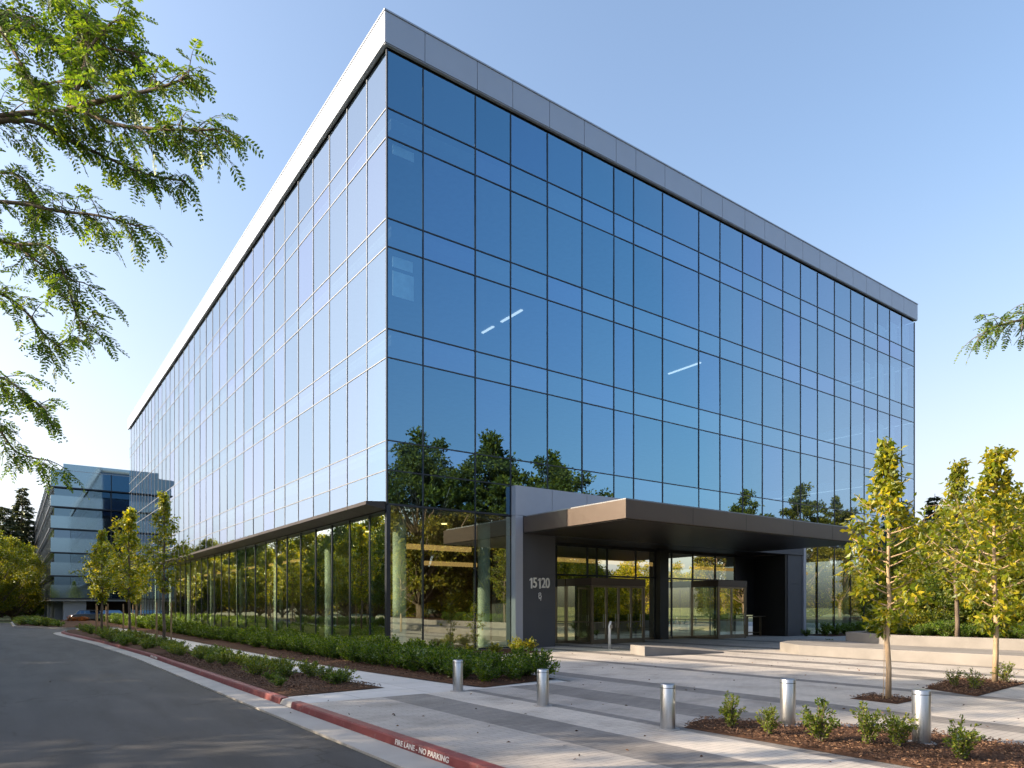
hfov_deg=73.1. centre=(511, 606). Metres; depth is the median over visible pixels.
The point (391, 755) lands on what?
gutter
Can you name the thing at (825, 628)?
hedge shrub
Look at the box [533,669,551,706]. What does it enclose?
bollard
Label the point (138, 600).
street tree
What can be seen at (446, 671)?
hedge shrub
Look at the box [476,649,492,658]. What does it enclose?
hedge shrub
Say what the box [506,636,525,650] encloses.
yellow shrub
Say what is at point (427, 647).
hedge shrub
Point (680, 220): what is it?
window pane
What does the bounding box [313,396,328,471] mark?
window pane
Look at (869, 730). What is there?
foreground shrub
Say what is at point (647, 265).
window pane
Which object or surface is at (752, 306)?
window pane
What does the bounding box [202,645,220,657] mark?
shrub
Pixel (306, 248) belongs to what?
window pane
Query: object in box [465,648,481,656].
hedge shrub
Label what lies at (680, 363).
window pane
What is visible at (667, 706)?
bollard
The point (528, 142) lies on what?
window pane
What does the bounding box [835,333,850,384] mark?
window pane
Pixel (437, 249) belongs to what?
window pane
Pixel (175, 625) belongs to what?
hedge shrub
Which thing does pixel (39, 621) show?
shrub
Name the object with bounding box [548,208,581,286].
window pane
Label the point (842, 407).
window pane
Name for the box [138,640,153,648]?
shrub
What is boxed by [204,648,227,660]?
shrub
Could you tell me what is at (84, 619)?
russet shrub
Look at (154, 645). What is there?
shrub
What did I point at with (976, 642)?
hedge planter
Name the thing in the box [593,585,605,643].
door
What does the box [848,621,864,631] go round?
hedge shrub
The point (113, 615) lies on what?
hedge shrub
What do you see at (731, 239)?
window pane
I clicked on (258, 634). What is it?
hedge shrub
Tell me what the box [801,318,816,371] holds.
window pane
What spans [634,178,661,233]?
window pane
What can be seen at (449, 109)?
window pane
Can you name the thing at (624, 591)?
door
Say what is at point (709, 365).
window pane
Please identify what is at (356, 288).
window pane
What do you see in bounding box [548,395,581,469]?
window pane
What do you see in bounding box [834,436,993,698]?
young tree
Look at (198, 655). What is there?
shrub
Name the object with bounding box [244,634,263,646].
hedge shrub
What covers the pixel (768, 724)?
foreground shrub
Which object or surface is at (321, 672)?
shrub
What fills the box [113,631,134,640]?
shrub
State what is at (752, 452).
window pane
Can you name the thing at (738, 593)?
door
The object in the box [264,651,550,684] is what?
wood chips
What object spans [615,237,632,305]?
window pane
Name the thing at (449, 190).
window pane
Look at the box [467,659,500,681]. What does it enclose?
hedge shrub
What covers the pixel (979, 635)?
hedge shrub
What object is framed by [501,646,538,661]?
hedge shrub
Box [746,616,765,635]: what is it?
rack stand
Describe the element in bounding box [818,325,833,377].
window pane
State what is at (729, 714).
foreground shrub
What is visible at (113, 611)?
parked car
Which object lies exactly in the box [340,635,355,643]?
hedge shrub
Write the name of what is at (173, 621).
hedge shrub
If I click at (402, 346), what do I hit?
window pane
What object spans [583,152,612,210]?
window pane
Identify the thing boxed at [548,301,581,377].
window pane
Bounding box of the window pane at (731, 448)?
[721,435,741,493]
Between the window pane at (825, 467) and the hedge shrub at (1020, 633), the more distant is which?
the window pane at (825, 467)
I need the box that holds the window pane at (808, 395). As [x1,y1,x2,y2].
[801,385,816,438]
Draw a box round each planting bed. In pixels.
[17,620,120,627]
[67,629,380,695]
[98,621,553,686]
[684,718,1023,767]
[808,633,845,636]
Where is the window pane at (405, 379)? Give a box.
[388,358,422,444]
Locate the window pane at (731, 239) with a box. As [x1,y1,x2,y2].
[721,223,741,270]
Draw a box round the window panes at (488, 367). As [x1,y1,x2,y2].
[129,110,913,557]
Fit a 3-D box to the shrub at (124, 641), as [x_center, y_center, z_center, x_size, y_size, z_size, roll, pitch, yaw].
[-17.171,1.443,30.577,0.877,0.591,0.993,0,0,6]
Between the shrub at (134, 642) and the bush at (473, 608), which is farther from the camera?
the shrub at (134, 642)
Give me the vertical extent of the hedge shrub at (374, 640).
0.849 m
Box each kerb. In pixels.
[11,622,119,628]
[61,631,287,704]
[291,701,504,767]
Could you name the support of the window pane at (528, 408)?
in the office building at (463, 331)
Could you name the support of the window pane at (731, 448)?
in the office building at (463, 331)
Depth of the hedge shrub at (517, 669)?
16.09 m
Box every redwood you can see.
[0,506,28,561]
[5,488,36,614]
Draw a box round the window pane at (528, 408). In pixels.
[511,387,546,463]
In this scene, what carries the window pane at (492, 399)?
in the office building at (463, 331)
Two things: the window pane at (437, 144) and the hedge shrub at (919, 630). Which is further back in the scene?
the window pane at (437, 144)
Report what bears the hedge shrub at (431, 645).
on the planting bed at (253, 649)
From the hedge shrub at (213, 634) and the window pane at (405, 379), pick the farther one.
the hedge shrub at (213, 634)
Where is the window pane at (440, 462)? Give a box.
[424,446,474,479]
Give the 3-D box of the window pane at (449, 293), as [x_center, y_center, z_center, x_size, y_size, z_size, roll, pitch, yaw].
[-2.478,-11.980,27.511,2.370,3.040,0.001,0,0,-36]
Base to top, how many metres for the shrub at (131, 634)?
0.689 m
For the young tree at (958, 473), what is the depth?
23.76 m
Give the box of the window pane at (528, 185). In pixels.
[511,166,546,204]
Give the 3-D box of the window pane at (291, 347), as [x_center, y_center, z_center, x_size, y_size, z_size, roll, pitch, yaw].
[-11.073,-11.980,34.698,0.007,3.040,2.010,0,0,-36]
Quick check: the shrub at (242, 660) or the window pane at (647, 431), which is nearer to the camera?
the shrub at (242, 660)
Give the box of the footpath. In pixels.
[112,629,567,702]
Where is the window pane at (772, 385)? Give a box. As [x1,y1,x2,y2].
[763,373,782,429]
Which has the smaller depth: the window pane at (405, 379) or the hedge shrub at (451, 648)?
the hedge shrub at (451, 648)
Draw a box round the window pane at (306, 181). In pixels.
[299,160,312,221]
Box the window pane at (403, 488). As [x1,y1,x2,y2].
[388,470,422,505]
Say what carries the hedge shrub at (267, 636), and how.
on the planting bed at (253, 649)
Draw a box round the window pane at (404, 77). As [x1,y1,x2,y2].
[388,51,421,121]
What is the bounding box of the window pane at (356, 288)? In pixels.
[347,267,365,356]
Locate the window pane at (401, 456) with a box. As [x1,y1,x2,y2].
[388,441,422,472]
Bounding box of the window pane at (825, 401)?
[818,391,833,442]
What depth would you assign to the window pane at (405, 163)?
26.36 m
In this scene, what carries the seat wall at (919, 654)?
on the plaza paving
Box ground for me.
[0,614,752,767]
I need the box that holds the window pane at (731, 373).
[721,359,741,418]
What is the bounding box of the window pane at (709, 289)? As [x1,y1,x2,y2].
[699,273,719,336]
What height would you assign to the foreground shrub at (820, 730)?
0.591 m
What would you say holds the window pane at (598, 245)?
in the office building at (463, 331)
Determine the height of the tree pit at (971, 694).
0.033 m
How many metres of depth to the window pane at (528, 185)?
29.83 m
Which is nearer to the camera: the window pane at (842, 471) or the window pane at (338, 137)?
the window pane at (338, 137)
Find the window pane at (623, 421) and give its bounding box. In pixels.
[615,411,632,476]
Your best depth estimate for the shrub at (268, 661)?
18.44 m
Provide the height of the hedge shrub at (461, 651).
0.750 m
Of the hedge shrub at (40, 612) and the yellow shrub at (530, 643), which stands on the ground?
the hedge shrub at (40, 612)
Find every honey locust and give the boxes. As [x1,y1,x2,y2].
[0,0,263,499]
[954,303,1023,365]
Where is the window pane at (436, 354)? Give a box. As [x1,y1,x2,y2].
[424,339,474,376]
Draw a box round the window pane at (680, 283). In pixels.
[663,258,698,328]
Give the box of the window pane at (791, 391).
[783,379,799,433]
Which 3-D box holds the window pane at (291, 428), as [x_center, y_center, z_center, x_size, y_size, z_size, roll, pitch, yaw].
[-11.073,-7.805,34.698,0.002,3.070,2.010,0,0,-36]
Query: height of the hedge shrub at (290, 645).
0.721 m
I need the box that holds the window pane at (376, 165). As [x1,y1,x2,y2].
[367,139,385,236]
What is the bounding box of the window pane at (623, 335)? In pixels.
[615,323,632,390]
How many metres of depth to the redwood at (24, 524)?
149.48 m
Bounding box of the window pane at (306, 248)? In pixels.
[299,230,312,306]
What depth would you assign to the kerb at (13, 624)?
59.17 m
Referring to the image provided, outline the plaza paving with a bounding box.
[308,635,1023,767]
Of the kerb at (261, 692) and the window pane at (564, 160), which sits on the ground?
the kerb at (261, 692)
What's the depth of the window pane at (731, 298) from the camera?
38.10 m
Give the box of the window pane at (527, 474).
[511,460,546,488]
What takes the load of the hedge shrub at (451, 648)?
on the planting bed at (253, 649)
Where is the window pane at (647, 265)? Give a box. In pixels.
[634,245,661,315]
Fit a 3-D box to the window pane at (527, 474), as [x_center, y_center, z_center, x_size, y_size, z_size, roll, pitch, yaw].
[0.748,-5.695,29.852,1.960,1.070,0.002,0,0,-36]
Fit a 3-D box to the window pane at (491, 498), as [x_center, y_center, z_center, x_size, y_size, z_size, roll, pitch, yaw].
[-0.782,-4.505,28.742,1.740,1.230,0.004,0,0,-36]
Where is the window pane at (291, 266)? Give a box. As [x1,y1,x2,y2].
[285,249,297,321]
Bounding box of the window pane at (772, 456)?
[763,445,782,500]
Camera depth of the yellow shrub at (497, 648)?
26.07 m
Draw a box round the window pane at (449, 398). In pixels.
[424,366,474,452]
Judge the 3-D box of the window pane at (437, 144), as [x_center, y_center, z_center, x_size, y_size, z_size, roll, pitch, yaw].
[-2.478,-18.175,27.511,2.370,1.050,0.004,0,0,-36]
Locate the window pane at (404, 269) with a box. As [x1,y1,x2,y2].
[388,247,421,335]
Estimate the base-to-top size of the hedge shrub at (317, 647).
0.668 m
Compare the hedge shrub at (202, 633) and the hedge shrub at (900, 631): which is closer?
the hedge shrub at (900, 631)
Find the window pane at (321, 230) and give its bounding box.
[313,210,328,291]
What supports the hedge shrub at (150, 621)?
on the planting bed at (253, 649)
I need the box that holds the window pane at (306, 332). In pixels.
[299,318,312,391]
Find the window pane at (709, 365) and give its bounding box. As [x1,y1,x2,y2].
[699,351,719,413]
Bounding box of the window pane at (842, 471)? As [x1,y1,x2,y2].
[835,461,849,510]
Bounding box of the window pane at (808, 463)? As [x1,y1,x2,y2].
[801,454,816,505]
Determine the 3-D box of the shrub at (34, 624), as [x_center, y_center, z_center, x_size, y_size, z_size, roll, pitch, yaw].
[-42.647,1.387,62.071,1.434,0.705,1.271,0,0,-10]
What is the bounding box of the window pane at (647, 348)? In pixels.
[634,329,661,398]
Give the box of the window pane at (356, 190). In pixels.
[347,164,365,256]
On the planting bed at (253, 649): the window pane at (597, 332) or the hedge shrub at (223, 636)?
the hedge shrub at (223, 636)
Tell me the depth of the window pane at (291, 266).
34.69 m
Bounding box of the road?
[0,623,394,767]
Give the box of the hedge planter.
[846,631,1023,650]
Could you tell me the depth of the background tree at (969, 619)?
26.36 m
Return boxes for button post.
[608,621,611,648]
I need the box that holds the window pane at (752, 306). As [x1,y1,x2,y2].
[743,293,761,351]
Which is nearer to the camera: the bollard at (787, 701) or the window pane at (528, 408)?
the bollard at (787, 701)
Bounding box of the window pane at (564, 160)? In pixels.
[548,134,581,196]
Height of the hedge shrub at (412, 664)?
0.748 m
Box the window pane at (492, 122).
[476,96,509,162]
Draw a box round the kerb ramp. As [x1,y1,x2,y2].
[280,698,297,707]
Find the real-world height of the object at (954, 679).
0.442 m
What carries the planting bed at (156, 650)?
on the footpath
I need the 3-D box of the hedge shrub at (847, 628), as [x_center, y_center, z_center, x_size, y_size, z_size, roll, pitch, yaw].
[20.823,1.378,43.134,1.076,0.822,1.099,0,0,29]
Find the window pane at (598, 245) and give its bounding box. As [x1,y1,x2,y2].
[583,223,613,297]
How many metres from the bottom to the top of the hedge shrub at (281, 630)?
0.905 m
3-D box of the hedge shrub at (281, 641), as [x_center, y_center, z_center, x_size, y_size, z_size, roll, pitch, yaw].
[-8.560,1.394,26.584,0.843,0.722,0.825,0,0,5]
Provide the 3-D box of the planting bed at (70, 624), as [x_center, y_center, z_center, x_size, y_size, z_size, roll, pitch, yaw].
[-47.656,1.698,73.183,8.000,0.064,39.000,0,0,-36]
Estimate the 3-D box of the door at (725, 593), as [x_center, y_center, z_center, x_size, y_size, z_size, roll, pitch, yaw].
[11.688,0.320,37.807,1.102,2.820,0.115,0,0,-36]
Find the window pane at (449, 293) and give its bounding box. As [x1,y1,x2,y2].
[424,259,474,349]
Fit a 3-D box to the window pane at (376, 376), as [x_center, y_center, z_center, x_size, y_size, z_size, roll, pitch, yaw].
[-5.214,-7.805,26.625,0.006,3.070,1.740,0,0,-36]
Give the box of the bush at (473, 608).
[463,601,485,647]
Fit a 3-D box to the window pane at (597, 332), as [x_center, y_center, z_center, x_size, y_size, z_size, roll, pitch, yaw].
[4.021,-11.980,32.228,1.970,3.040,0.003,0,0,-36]
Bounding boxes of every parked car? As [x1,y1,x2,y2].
[69,610,109,620]
[98,610,122,619]
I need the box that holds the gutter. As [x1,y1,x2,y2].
[53,632,453,767]
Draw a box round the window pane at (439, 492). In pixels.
[424,475,474,510]
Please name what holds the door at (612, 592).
in the office building at (463, 331)
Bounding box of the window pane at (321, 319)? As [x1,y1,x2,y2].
[313,303,328,381]
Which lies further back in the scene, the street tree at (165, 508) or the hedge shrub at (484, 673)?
the street tree at (165, 508)
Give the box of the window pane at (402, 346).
[388,329,421,363]
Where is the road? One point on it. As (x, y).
(88, 705)
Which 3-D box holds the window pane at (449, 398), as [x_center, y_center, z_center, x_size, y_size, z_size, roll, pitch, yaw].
[-2.478,-7.805,27.511,2.370,3.070,0.003,0,0,-36]
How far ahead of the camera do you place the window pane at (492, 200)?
28.72 m
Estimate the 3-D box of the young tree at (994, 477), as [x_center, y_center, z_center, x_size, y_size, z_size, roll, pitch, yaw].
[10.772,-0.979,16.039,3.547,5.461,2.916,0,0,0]
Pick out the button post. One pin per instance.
(609, 634)
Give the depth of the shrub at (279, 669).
16.61 m
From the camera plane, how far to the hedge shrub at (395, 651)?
19.18 m
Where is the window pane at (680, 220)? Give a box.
[663,193,698,250]
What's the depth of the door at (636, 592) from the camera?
33.78 m
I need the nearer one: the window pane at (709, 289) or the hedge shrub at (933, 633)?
the hedge shrub at (933, 633)
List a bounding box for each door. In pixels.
[555,587,556,642]
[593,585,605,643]
[606,586,618,642]
[619,586,630,642]
[631,586,642,641]
[719,587,731,638]
[732,587,744,637]
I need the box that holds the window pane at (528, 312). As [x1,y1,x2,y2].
[511,288,546,368]
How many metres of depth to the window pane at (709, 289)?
36.99 m
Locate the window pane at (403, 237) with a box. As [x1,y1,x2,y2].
[388,219,421,256]
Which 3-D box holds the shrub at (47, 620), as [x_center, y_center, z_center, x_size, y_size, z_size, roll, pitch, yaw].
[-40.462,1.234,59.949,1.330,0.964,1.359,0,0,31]
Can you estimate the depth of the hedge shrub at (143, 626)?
53.47 m
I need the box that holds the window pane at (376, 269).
[367,248,385,341]
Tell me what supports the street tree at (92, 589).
on the planting bed at (156, 650)
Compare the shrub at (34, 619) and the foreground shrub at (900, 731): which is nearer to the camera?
the foreground shrub at (900, 731)
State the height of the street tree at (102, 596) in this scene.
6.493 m
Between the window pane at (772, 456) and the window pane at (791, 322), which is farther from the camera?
the window pane at (791, 322)
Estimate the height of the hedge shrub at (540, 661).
0.795 m
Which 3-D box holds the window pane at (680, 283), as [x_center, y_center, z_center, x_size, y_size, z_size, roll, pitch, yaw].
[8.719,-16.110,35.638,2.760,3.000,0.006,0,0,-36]
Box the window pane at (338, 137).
[330,110,346,180]
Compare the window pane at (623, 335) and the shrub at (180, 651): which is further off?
the window pane at (623, 335)
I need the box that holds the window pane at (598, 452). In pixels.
[583,403,613,474]
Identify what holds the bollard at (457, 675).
on the plaza paving
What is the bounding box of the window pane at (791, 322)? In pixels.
[783,310,799,365]
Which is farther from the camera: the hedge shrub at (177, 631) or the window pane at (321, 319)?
the hedge shrub at (177, 631)
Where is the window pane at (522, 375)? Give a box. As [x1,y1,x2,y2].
[511,361,546,392]
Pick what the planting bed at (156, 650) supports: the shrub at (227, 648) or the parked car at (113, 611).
the shrub at (227, 648)
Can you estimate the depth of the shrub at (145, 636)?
32.26 m
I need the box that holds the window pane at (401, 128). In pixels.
[388,109,422,150]
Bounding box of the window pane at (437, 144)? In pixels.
[424,126,474,173]
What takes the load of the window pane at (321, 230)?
in the office building at (463, 331)
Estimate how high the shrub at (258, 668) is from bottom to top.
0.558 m
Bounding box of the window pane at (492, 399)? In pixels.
[476,378,509,457]
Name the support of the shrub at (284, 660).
on the planting bed at (156, 650)
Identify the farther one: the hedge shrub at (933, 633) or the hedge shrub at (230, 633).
the hedge shrub at (230, 633)
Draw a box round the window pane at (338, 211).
[330,187,346,274]
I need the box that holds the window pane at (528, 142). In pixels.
[511,115,546,179]
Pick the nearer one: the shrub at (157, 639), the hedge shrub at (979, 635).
the hedge shrub at (979, 635)
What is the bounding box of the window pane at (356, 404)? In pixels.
[347,372,365,456]
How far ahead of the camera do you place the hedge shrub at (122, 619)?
62.00 m
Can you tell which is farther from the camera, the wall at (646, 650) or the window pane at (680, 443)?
the window pane at (680, 443)
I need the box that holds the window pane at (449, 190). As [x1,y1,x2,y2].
[424,153,474,247]
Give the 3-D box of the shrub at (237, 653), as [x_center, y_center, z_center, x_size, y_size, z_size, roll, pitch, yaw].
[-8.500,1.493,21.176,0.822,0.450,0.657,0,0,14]
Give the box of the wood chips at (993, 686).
[849,676,1022,701]
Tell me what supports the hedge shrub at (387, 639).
on the planting bed at (253, 649)
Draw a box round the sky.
[0,0,1023,525]
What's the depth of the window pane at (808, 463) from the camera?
42.57 m
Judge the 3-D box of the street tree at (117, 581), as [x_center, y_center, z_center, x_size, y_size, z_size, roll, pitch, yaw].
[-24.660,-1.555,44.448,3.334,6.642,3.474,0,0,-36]
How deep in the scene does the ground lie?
89.55 m
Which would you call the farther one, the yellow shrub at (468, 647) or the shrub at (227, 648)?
the yellow shrub at (468, 647)
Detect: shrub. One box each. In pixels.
[13,617,26,624]
[29,620,40,625]
[32,616,44,625]
[37,606,43,615]
[37,617,54,625]
[37,618,52,625]
[51,620,65,626]
[79,616,89,620]
[82,625,97,633]
[100,627,118,641]
[109,613,118,620]
[111,633,133,645]
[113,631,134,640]
[118,614,131,625]
[122,629,146,642]
[130,636,141,644]
[134,631,153,641]
[137,618,146,628]
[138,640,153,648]
[141,615,151,628]
[142,636,163,647]
[144,617,153,628]
[144,634,169,645]
[145,615,161,628]
[153,616,168,631]
[158,616,178,631]
[160,641,174,649]
[166,619,182,632]
[167,643,188,653]
[168,622,181,633]
[172,624,181,633]
[172,646,189,655]
[177,620,194,634]
[182,621,196,635]
[190,647,209,658]
[192,624,206,637]
[193,646,207,652]
[198,624,211,638]
[201,626,221,639]
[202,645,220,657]
[203,653,217,663]
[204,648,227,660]
[209,626,223,639]
[212,645,229,653]
[212,648,234,665]
[216,628,226,640]
[216,629,230,640]
[223,626,237,641]
[224,626,239,642]
[229,648,249,661]
[230,651,253,664]
[232,630,246,643]
[238,655,264,667]
[240,656,274,674]
[242,630,261,643]
[243,623,264,644]
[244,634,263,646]
[257,630,281,648]
[261,671,282,679]
[265,636,277,648]
[265,658,285,668]
[268,654,289,667]
[268,659,298,676]
[268,675,287,685]
[269,655,297,670]
[270,636,284,649]
[278,626,291,633]
[278,634,293,650]
[286,635,310,652]
[293,634,319,654]
[295,658,317,673]
[298,659,324,676]
[301,641,321,654]
[307,639,328,655]
[311,664,336,679]
[316,640,331,657]
[321,637,341,658]
[322,634,344,643]
[322,668,347,683]
[328,664,361,682]
[334,644,346,659]
[336,641,365,660]
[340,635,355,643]
[340,638,366,662]
[353,644,374,663]
[358,635,382,645]
[359,643,386,664]
[372,639,395,665]
[374,634,388,644]
[381,634,399,644]
[385,641,411,667]
[391,648,415,669]
[395,645,430,670]
[401,637,426,647]
[408,639,427,648]
[413,644,430,651]
[415,646,444,673]
[422,640,437,649]
[426,648,455,674]
[430,640,460,649]
[438,643,455,651]
[440,653,470,676]
[443,652,479,678]
[455,646,475,671]
[463,644,477,650]
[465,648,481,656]
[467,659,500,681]
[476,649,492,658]
[480,649,508,677]
[485,641,502,651]
[500,655,531,679]
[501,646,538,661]
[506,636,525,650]
[517,652,533,675]
[522,636,538,649]
[524,647,559,677]
[718,691,747,727]
[755,703,781,733]
[796,697,840,740]
[800,629,811,635]
[816,622,833,634]
[826,623,845,634]
[838,623,853,633]
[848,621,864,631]
[850,700,887,743]
[854,622,867,630]
[878,707,919,746]
[896,623,911,634]
[909,622,933,635]
[921,621,941,635]
[930,618,949,635]
[930,618,961,636]
[941,714,987,759]
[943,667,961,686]
[960,623,979,636]
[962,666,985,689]
[968,626,989,637]
[980,623,1011,637]
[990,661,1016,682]
[1005,621,1023,638]
[1013,626,1023,637]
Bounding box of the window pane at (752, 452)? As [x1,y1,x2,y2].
[743,440,761,497]
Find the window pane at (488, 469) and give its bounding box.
[476,454,509,484]
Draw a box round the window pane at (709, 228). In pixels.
[699,212,719,260]
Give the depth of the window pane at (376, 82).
26.64 m
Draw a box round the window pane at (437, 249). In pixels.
[424,232,474,274]
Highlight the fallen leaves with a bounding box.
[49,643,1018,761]
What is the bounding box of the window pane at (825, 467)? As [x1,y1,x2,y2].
[818,458,833,508]
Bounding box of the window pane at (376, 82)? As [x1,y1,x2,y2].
[367,52,385,131]
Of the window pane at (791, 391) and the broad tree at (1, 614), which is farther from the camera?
the broad tree at (1, 614)
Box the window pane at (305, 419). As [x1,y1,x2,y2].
[299,407,312,477]
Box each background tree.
[860,519,930,622]
[874,571,954,634]
[883,506,1018,621]
[901,563,983,634]
[918,498,1023,625]
[933,483,1023,623]
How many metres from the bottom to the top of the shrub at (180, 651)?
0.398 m
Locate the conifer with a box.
[923,496,944,522]
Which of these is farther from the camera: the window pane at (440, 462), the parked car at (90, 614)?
the parked car at (90, 614)
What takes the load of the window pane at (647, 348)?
in the office building at (463, 331)
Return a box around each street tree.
[69,529,120,634]
[83,551,131,626]
[90,507,169,630]
[100,542,155,624]
[119,556,151,615]
[136,490,194,643]
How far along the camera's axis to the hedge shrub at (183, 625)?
41.49 m
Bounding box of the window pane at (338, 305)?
[330,285,346,368]
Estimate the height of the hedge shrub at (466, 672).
0.694 m
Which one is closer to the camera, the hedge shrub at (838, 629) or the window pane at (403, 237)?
the window pane at (403, 237)
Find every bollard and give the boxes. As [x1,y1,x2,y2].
[450,659,465,691]
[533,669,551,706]
[656,683,679,730]
[780,678,799,725]
[907,689,936,744]
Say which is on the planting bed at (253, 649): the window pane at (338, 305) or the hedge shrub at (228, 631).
the hedge shrub at (228, 631)
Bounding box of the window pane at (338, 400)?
[330,384,346,463]
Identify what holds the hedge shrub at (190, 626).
on the planting bed at (253, 649)
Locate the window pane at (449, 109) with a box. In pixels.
[424,70,474,146]
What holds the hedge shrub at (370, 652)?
on the planting bed at (253, 649)
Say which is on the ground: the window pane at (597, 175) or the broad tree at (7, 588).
the broad tree at (7, 588)
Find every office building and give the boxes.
[31,464,128,619]
[127,7,917,649]
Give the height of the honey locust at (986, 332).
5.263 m
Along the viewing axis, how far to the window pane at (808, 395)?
42.57 m
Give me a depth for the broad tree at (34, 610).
127.81 m
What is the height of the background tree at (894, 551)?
5.885 m
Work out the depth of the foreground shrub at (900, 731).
8.39 m
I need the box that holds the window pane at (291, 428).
[285,417,297,483]
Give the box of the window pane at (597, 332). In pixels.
[583,312,612,385]
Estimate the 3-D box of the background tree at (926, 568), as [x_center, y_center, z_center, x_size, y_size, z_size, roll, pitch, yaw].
[18.674,-1.189,28.650,6.230,6.216,5.865,0,0,40]
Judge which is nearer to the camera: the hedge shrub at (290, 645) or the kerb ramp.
the kerb ramp
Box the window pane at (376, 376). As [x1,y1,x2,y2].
[367,359,385,447]
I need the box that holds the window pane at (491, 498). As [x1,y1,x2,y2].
[476,482,509,513]
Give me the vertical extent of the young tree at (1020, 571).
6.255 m
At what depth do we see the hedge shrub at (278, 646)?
27.00 m
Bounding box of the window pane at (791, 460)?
[783,449,799,502]
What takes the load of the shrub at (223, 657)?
on the planting bed at (156, 650)
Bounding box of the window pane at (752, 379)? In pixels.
[743,366,761,424]
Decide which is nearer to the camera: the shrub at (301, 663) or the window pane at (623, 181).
the shrub at (301, 663)
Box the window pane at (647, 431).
[634,415,661,481]
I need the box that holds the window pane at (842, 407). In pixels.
[835,397,850,446]
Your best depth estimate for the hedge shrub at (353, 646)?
20.86 m
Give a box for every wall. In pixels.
[630,645,723,655]
[780,639,1023,668]
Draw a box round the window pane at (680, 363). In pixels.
[663,339,697,407]
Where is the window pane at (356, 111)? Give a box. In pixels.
[347,82,365,158]
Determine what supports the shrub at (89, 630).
on the planting bed at (156, 650)
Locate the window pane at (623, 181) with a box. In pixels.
[615,168,632,219]
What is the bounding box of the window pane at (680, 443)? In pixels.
[663,422,697,487]
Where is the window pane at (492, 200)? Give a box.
[476,176,509,260]
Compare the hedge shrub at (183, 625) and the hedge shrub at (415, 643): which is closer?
the hedge shrub at (415, 643)
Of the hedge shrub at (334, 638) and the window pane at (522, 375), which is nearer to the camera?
the hedge shrub at (334, 638)
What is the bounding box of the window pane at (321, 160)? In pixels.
[313,137,328,203]
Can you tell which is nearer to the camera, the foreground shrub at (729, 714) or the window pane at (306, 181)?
the foreground shrub at (729, 714)
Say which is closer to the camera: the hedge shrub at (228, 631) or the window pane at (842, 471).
the hedge shrub at (228, 631)
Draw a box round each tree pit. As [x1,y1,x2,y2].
[850,694,911,703]
[926,679,1023,695]
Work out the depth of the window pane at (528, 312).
29.83 m
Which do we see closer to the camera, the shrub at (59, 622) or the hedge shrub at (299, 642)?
the hedge shrub at (299, 642)
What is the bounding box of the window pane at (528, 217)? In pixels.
[511,192,546,273]
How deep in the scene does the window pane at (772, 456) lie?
40.35 m
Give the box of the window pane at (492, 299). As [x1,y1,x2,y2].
[476,277,509,358]
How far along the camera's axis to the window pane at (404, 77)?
26.34 m
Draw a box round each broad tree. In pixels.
[0,529,34,612]
[0,535,50,619]
[0,565,33,617]
[20,569,43,615]
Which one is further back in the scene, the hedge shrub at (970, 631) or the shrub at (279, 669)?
the hedge shrub at (970, 631)
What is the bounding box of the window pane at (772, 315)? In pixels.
[763,301,782,359]
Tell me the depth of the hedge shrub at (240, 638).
30.96 m
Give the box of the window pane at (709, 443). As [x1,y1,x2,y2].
[699,430,719,490]
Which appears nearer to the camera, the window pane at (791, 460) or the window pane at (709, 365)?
the window pane at (709, 365)
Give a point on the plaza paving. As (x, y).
(610, 731)
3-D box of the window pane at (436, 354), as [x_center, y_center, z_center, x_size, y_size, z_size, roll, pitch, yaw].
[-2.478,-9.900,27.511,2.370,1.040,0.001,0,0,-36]
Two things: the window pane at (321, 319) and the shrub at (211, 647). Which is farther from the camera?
the window pane at (321, 319)
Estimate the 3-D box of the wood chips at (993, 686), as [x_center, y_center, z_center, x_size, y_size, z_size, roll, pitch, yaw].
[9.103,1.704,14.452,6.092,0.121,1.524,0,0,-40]
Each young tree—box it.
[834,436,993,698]
[898,444,1023,682]
[915,457,1005,636]
[966,506,1023,608]
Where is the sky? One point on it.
(886, 137)
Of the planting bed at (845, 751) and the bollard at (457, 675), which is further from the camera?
the bollard at (457, 675)
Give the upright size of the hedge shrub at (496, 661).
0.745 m
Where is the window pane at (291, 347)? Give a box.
[285,332,297,402]
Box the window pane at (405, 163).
[388,138,422,229]
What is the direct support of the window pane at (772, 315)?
in the office building at (463, 331)
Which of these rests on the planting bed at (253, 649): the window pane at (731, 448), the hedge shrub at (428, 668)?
the hedge shrub at (428, 668)
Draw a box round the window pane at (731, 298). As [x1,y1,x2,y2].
[721,283,741,344]

